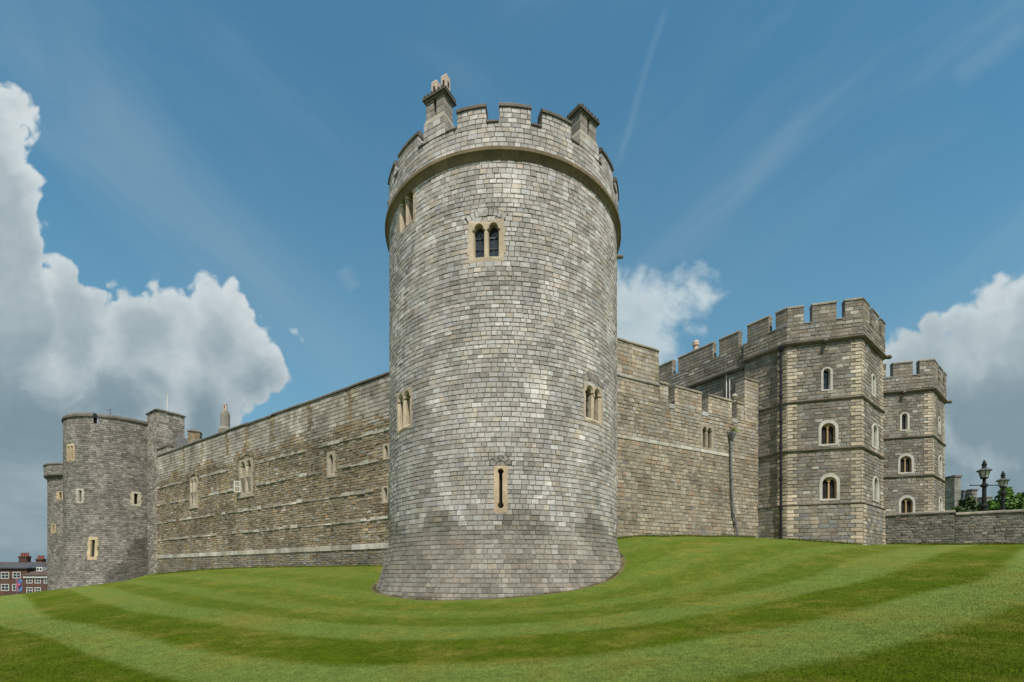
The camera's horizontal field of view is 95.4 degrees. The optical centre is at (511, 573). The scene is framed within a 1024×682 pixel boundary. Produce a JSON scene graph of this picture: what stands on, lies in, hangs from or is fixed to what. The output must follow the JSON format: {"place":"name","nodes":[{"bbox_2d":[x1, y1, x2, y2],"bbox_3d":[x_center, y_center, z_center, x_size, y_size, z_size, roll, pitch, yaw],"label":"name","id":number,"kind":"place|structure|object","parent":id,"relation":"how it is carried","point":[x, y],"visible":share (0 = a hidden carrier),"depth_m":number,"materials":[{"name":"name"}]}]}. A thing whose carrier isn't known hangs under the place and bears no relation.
{"place":"outdoors","nodes":[
{"label":"outdoors","id":0,"kind":"place"},
{"bbox_2d":[0,563,46,595],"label":"brick house","id":1,"kind":"structure","parent":0,"point":[10,573],"depth_m":100.35,"materials":[{"name":"brick"}]},
{"bbox_2d":[1,572,8,578],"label":"window","id":2,"kind":"structure","parent":1,"relation":"in","point":[4,575],"depth_m":100.27,"materials":[{"name":"paint"}]},
{"bbox_2d":[1,584,8,590],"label":"window","id":3,"kind":"structure","parent":1,"relation":"in","point":[4,587],"depth_m":100.27,"materials":[{"name":"paint"}]},
{"bbox_2d":[12,572,20,577],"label":"window","id":4,"kind":"structure","parent":1,"relation":"in","point":[14,574],"depth_m":100.37,"materials":[{"name":"paint"}]},
{"bbox_2d":[21,567,47,592],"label":"brick house","id":5,"kind":"structure","parent":0,"point":[36,581],"depth_m":98.12,"materials":[{"name":"brick"}]},
{"bbox_2d":[26,578,32,583],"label":"window","id":6,"kind":"structure","parent":5,"relation":"in","point":[28,580],"depth_m":98.04,"materials":[{"name":"paint"}]},
{"bbox_2d":[26,587,32,592],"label":"window","id":7,"kind":"structure","parent":5,"relation":"in","point":[28,589],"depth_m":98.04,"materials":[{"name":"paint"}]},
{"bbox_2d":[35,578,40,582],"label":"window","id":8,"kind":"structure","parent":5,"relation":"in","point":[37,580],"depth_m":98.14,"materials":[{"name":"paint"}]},
{"bbox_2d":[0,534,1023,681],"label":"lawn","id":9,"kind":"structure","parent":0,"point":[207,581],"depth_m":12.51,"materials":[{"name":"green plant"}]},
{"bbox_2d":[43,462,62,589],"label":"round tower","id":10,"kind":"structure","parent":9,"relation":"on","point":[53,475],"depth_m":69.31,"materials":[{"name":"stone"}]},
{"bbox_2d":[51,524,56,532],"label":"window","id":11,"kind":"structure","parent":10,"relation":"in","point":[53,526],"depth_m":69.40,"materials":[{"name":"stone"}]},
{"bbox_2d":[56,491,62,499],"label":"window","id":12,"kind":"structure","parent":10,"relation":"in","point":[59,496],"depth_m":69.20,"materials":[{"name":"stone"}]},
{"bbox_2d":[54,412,148,589],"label":"round tower","id":13,"kind":"structure","parent":9,"relation":"on","point":[105,504],"depth_m":53.17,"materials":[{"name":"stone"}]},
{"bbox_2d":[66,443,74,461],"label":"window","id":14,"kind":"structure","parent":13,"relation":"in","point":[70,449],"depth_m":53.00,"materials":[{"name":"stone"}]},
{"bbox_2d":[75,488,84,502],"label":"window","id":15,"kind":"structure","parent":13,"relation":"in","point":[79,493],"depth_m":52.71,"materials":[{"name":"stone"}]},
{"bbox_2d":[87,537,98,559],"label":"window","id":16,"kind":"structure","parent":13,"relation":"in","point":[92,553],"depth_m":52.71,"materials":[{"name":"stone"}]},
{"bbox_2d":[130,491,141,506],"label":"window","id":17,"kind":"structure","parent":13,"relation":"in","point":[136,497],"depth_m":54.90,"materials":[{"name":"stone"}]},
{"bbox_2d":[145,409,185,573],"bbox_3d":[-41.801,-8.950,56.205,3.040,20.900,3.140,0,0,34],"label":"stair turret","id":18,"kind":"object","parent":9,"relation":"on","point":[165,427],"visible":0.46,"depth_m":54.98,"materials":[{"name":"stone"}]},
{"bbox_2d":[156,371,388,572],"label":"curtain wall","id":19,"kind":"structure","parent":9,"relation":"on","point":[305,483],"depth_m":39.01,"materials":[{"name":"stone"}]},
{"bbox_2d":[176,436,187,447],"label":"slate roof","id":20,"kind":"structure","parent":19,"relation":"on","point":[181,441],"depth_m":53.82,"materials":[{"name":"grey stone"}]},
{"bbox_2d":[188,476,197,509],"bbox_3d":[-33.354,-8.399,49.017,2.046,3.350,0.474,0,0,34],"label":"window","id":21,"kind":"structure","parent":19,"relation":"in","point":[193,481],"depth_m":48.86,"materials":[{"name":"stone"}]},
{"bbox_2d":[187,429,202,442],"bbox_3d":[-36.691,-14.310,53.874,1.350,4.621,1.200,0,0,-21],"label":"chimney stack","id":22,"kind":"object","parent":19,"relation":"on","point":[194,435],"visible":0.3,"depth_m":53.42,"materials":[{"name":"stone"}]},
{"bbox_2d":[218,404,229,432],"bbox_3d":[-29.260,-15.126,47.500,1.185,4.252,1.185,0,0,0],"label":"chimney","id":23,"kind":"object","parent":19,"relation":"on","point":[224,419],"visible":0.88,"depth_m":47.19,"materials":[{"name":"stone"}]},
{"bbox_2d":[234,457,254,498],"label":"window","id":24,"kind":"structure","parent":19,"relation":"in","point":[244,486],"depth_m":42.87,"materials":[{"name":"stone"}]},
{"bbox_2d":[326,451,335,477],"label":"window","id":25,"kind":"structure","parent":19,"relation":"in","point":[331,458],"depth_m":35.71,"materials":[{"name":"stone"}]},
{"bbox_2d":[382,485,388,503],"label":"window","id":26,"kind":"structure","parent":19,"relation":"in","point":[385,489],"depth_m":32.20,"materials":[{"name":"stone"}]},
{"bbox_2d":[383,443,388,459],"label":"window","id":27,"kind":"structure","parent":19,"relation":"in","point":[385,446],"depth_m":32.18,"materials":[{"name":"stone"}]},
{"bbox_2d":[376,74,622,599],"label":"round tower","id":28,"kind":"structure","parent":9,"relation":"on","point":[503,236],"depth_m":19.74,"materials":[{"name":"stone"}]},
{"bbox_2d":[396,385,412,434],"bbox_3d":[-4.849,-7.464,21.477,0.391,1.899,1.521,0,0,-41],"label":"window","id":29,"kind":"structure","parent":28,"relation":"in","point":[404,399],"depth_m":21.40,"materials":[{"name":"stone"}]},
{"bbox_2d":[398,188,415,236],"bbox_3d":[-4.684,-16.517,21.294,0.390,1.750,1.471,0,0,-43],"label":"window","id":30,"kind":"structure","parent":28,"relation":"in","point":[406,210],"depth_m":21.26,"materials":[{"name":"stone"}]},
{"bbox_2d":[467,218,505,263],"bbox_3d":[-1.070,-13.821,19.490,1.605,1.778,0.419,0,0,0],"label":"window","id":31,"kind":"structure","parent":28,"relation":"in","point":[486,238],"depth_m":19.41,"materials":[{"name":"stone"}]},
{"bbox_2d":[583,381,602,426],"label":"window","id":32,"kind":"structure","parent":28,"relation":"in","point":[592,406],"depth_m":21.04,"materials":[{"name":"stone"}]},
{"bbox_2d":[617,337,758,537],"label":"curtain wall","id":33,"kind":"structure","parent":9,"relation":"on","point":[673,462],"depth_m":33.01,"materials":[{"name":"stone"}]},
{"bbox_2d":[700,423,713,450],"bbox_3d":[14.282,-10.035,34.486,1.504,1.818,0.460,0,0,-28],"label":"window","id":34,"kind":"structure","parent":33,"relation":"in","point":[707,431],"depth_m":34.40,"materials":[{"name":"stone"}]},
{"bbox_2d":[728,431,738,536],"bbox_3d":[16.940,-6.666,35.388,1.096,8.066,0.424,0,0,-28],"label":"drainpipe","id":35,"kind":"object","parent":33,"relation":"attached to","point":[731,434],"visible":0.94,"depth_m":35.26,"materials":[{"name":"grey metal"}]},
{"bbox_2d":[732,394,736,401],"bbox_3d":[17.478,-13.075,36.564,0.600,2.050,0.585,0,0,0],"label":"ball finial","id":36,"kind":"object","parent":33,"relation":"on","point":[734,397],"visible":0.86,"depth_m":36.43,"materials":[{"name":"stone"}]},
{"bbox_2d":[659,330,743,399],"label":"gatehouse wall","id":37,"kind":"structure","parent":9,"relation":"on","point":[704,369],"depth_m":40.73,"materials":[{"name":"stone"}]},
{"bbox_2d":[692,340,698,349],"bbox_3d":[17.615,-20.326,44.594,0.620,3.852,0.604,0,0,0],"label":"chimney pot","id":38,"kind":"object","parent":37,"relation":"on","point":[695,344],"visible":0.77,"depth_m":44.38,"materials":[{"name":"ceramic"}]},
{"bbox_2d":[741,297,891,544],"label":"gate tower","id":39,"kind":"structure","parent":9,"relation":"on","point":[832,368],"depth_m":35.01,"materials":[{"name":"stone"}]},
{"bbox_2d":[778,345,783,538],"bbox_3d":[20.507,-9.750,35.492,0.339,15.100,0.339,0,0,-35],"label":"drainpipe","id":40,"kind":"object","parent":39,"relation":"attached to","point":[781,349],"visible":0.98,"depth_m":35.40,"materials":[{"name":"black metal"}]},
{"bbox_2d":[821,367,832,390],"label":"window","id":41,"kind":"structure","parent":39,"relation":"in","point":[826,375],"depth_m":34.75,"materials":[{"name":"stone"}]},
{"bbox_2d":[818,420,838,445],"bbox_3d":[23.614,-10.469,34.876,1.302,1.941,0.507,0,0,15],"label":"window","id":42,"kind":"structure","parent":39,"relation":"in","point":[828,430],"depth_m":34.79,"materials":[{"name":"stone"}]},
{"bbox_2d":[819,473,839,500],"bbox_3d":[23.687,-6.427,34.858,1.331,2.044,0.512,0,0,15],"label":"window","id":43,"kind":"structure","parent":39,"relation":"in","point":[829,483],"depth_m":34.75,"materials":[{"name":"stone"}]},
{"bbox_2d":[871,374,875,397],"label":"window","id":44,"kind":"structure","parent":39,"relation":"in","point":[873,382],"depth_m":36.10,"materials":[{"name":"stone"}]},
{"bbox_2d":[872,423,878,449],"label":"window","id":45,"kind":"structure","parent":39,"relation":"in","point":[875,435],"depth_m":36.43,"materials":[{"name":"stone"}]},
{"bbox_2d":[872,476,878,502],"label":"window","id":46,"kind":"structure","parent":39,"relation":"in","point":[875,497],"depth_m":36.56,"materials":[{"name":"stone"}]},
{"bbox_2d":[883,359,952,513],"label":"gate tower","id":47,"kind":"structure","parent":9,"relation":"on","point":[914,416],"depth_m":44.44,"materials":[{"name":"stone"}]},
{"bbox_2d":[900,412,909,430],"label":"window","id":48,"kind":"structure","parent":47,"relation":"in","point":[904,419],"depth_m":44.47,"materials":[{"name":"stone"}]},
{"bbox_2d":[898,453,913,473],"bbox_3d":[37.636,-10.469,44.623,1.302,1.941,0.507,0,0,15],"label":"window","id":49,"kind":"structure","parent":47,"relation":"in","point":[905,461],"depth_m":44.52,"materials":[{"name":"stone"}]},
{"bbox_2d":[898,495,914,512],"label":"window","id":50,"kind":"structure","parent":47,"relation":"in","point":[907,502],"depth_m":44.49,"materials":[{"name":"stone"}]},
{"bbox_2d":[938,416,940,434],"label":"window","id":51,"kind":"structure","parent":47,"relation":"in","point":[939,420],"depth_m":45.84,"materials":[{"name":"stone"}]},
{"bbox_2d":[938,455,941,475],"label":"window","id":52,"kind":"structure","parent":47,"relation":"in","point":[940,458],"depth_m":45.87,"materials":[{"name":"stone"}]},
{"bbox_2d":[938,497,942,510],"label":"window","id":53,"kind":"structure","parent":47,"relation":"in","point":[940,506],"depth_m":46.30,"materials":[{"name":"stone"}]},
{"bbox_2d":[945,475,962,510],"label":"castle turret","id":54,"kind":"object","parent":9,"relation":"on","point":[952,490],"visible":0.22,"depth_m":80.33,"materials":[{"name":"stone"}]},
{"bbox_2d":[885,509,1023,543],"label":"boundary wall","id":55,"kind":"structure","parent":9,"relation":"on","point":[985,527],"depth_m":35.09,"materials":[{"name":"stone"}]},
{"bbox_2d":[951,503,963,512],"bbox_3d":[47.064,-5.464,49.117,1.631,3.736,1.512,0,0,0],"label":"shrub","id":56,"kind":"object","parent":9,"relation":"on","point":[958,508],"visible":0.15,"depth_m":48.96,"materials":[{"name":"green plant"}]},
{"bbox_2d":[958,493,981,511],"bbox_3d":[49.047,-6.098,49.873,2.391,5.004,2.902,0,0,0],"label":"shrub","id":57,"kind":"object","parent":9,"relation":"on","point":[967,501],"visible":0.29,"depth_m":49.76,"materials":[{"name":"green plant"}]},
{"bbox_2d":[969,460,998,510],"bbox_3d":[36.526,-5.497,36.000,2.787,6.575,0.920,0,0,-29],"label":"street lamp","id":58,"kind":"object","parent":9,"relation":"on","point":[984,472],"visible":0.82,"depth_m":35.89,"materials":[{"name":"black metal"}]},
{"bbox_2d":[996,471,1010,509],"bbox_3d":[43.255,-5.770,41.000,0.920,6.499,0.920,0,0,0],"label":"street lamp","id":59,"kind":"object","parent":9,"relation":"on","point":[1003,482],"visible":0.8,"depth_m":40.90,"materials":[{"name":"black metal"}]},
{"bbox_2d":[987,487,1023,510],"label":"tree","id":60,"kind":"object","parent":9,"relation":"on","point":[1016,501],"visible":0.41,"depth_m":55.50,"materials":[{"name":"green plant"}]},
{"bbox_2d":[0,0,1023,561],"label":"sky","id":61,"kind":"structure","parent":0,"point":[194,194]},
{"bbox_2d":[961,490,965,499],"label":"castle building","id":62,"kind":"structure","parent":0,"point":[963,493],"depth_m":100.04,"materials":[{"name":"stone"}]},
{"bbox_2d":[966,489,978,509],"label":"castle building","id":63,"kind":"structure","parent":0,"point":[971,491],"depth_m":99.12,"materials":[{"name":"stone"}]},
{"bbox_2d":[977,496,993,503],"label":"castle building","id":64,"kind":"structure","parent":0,"point":[979,500],"depth_m":105.68,"materials":[{"name":"stone"}]},
{"label":"ground","id":65,"kind":"structure","parent":0,"visible":0},
{"bbox_2d":[16,578,21,593],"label":"banner","id":66,"kind":"object","parent":65,"relation":"on","point":[18,585],"visible":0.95,"depth_m":89.98,"materials":[{"name":"multicoloured fabric"}]},
{"bbox_2d":[0,553,46,564],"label":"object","id":67,"kind":"structure","parent":65,"relation":"on","point":[24,557],"depth_m":126.08,"materials":[{"name":"ceramic"}]},
{"bbox_2d":[35,556,46,561],"bbox_3d":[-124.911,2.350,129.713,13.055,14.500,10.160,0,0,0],"label":"chimney","id":68,"kind":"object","parent":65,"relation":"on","point":[40,559],"depth_m":128.72,"materials":[{"name":"brick"}]}
]}

